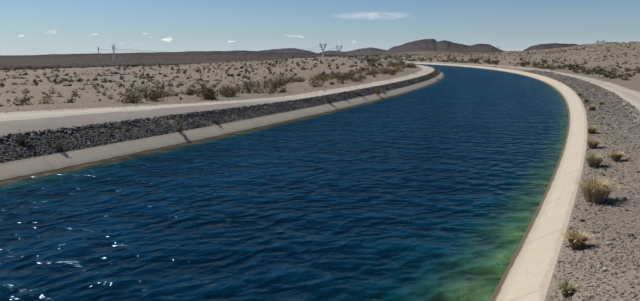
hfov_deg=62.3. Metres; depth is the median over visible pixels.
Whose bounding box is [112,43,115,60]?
pylon
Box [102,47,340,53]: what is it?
powerline conductors
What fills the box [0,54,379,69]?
flat shrubs
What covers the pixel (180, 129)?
bank bushes
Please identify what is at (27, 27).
sky
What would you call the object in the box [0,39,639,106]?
desert terrain
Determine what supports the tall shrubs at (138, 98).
on the canal banks
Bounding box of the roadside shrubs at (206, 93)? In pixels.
[8,63,396,105]
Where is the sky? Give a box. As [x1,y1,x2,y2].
[0,0,639,54]
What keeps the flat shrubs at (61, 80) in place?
on the desert terrain at (416, 47)
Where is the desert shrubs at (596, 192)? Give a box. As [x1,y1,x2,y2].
[493,65,629,296]
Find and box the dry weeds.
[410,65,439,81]
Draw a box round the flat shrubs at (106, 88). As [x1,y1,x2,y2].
[0,70,355,106]
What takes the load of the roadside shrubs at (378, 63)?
on the desert terrain at (416, 47)
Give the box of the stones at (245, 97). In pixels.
[3,70,426,112]
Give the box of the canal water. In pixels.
[0,64,567,300]
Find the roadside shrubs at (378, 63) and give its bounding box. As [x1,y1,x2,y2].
[351,56,412,72]
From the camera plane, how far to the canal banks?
31.16 m
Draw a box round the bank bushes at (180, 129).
[11,67,438,148]
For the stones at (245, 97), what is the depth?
61.85 m
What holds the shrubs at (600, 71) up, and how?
on the desert terrain at (416, 47)
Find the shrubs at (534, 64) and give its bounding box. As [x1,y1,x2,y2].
[396,49,639,70]
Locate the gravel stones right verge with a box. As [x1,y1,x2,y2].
[523,69,639,300]
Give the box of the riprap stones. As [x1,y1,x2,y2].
[0,63,439,161]
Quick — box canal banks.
[0,56,639,300]
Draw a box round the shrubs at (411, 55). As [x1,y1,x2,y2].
[376,41,639,59]
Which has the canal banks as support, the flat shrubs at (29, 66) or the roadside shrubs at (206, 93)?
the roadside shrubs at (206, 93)
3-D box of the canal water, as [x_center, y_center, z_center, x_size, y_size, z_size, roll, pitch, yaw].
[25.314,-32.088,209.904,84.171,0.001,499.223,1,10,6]
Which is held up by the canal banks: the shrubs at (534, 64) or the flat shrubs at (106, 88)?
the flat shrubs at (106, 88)
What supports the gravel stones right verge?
on the canal banks
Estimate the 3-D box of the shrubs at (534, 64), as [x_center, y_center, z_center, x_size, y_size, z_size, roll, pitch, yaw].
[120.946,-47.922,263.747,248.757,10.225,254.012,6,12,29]
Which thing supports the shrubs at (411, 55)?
on the desert terrain at (416, 47)
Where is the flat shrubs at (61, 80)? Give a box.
[0,54,383,88]
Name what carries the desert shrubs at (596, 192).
on the canal banks
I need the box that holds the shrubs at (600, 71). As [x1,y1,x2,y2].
[573,65,639,80]
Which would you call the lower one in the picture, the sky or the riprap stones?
the riprap stones
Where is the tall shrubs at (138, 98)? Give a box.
[114,57,417,103]
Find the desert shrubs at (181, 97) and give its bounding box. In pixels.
[32,66,405,104]

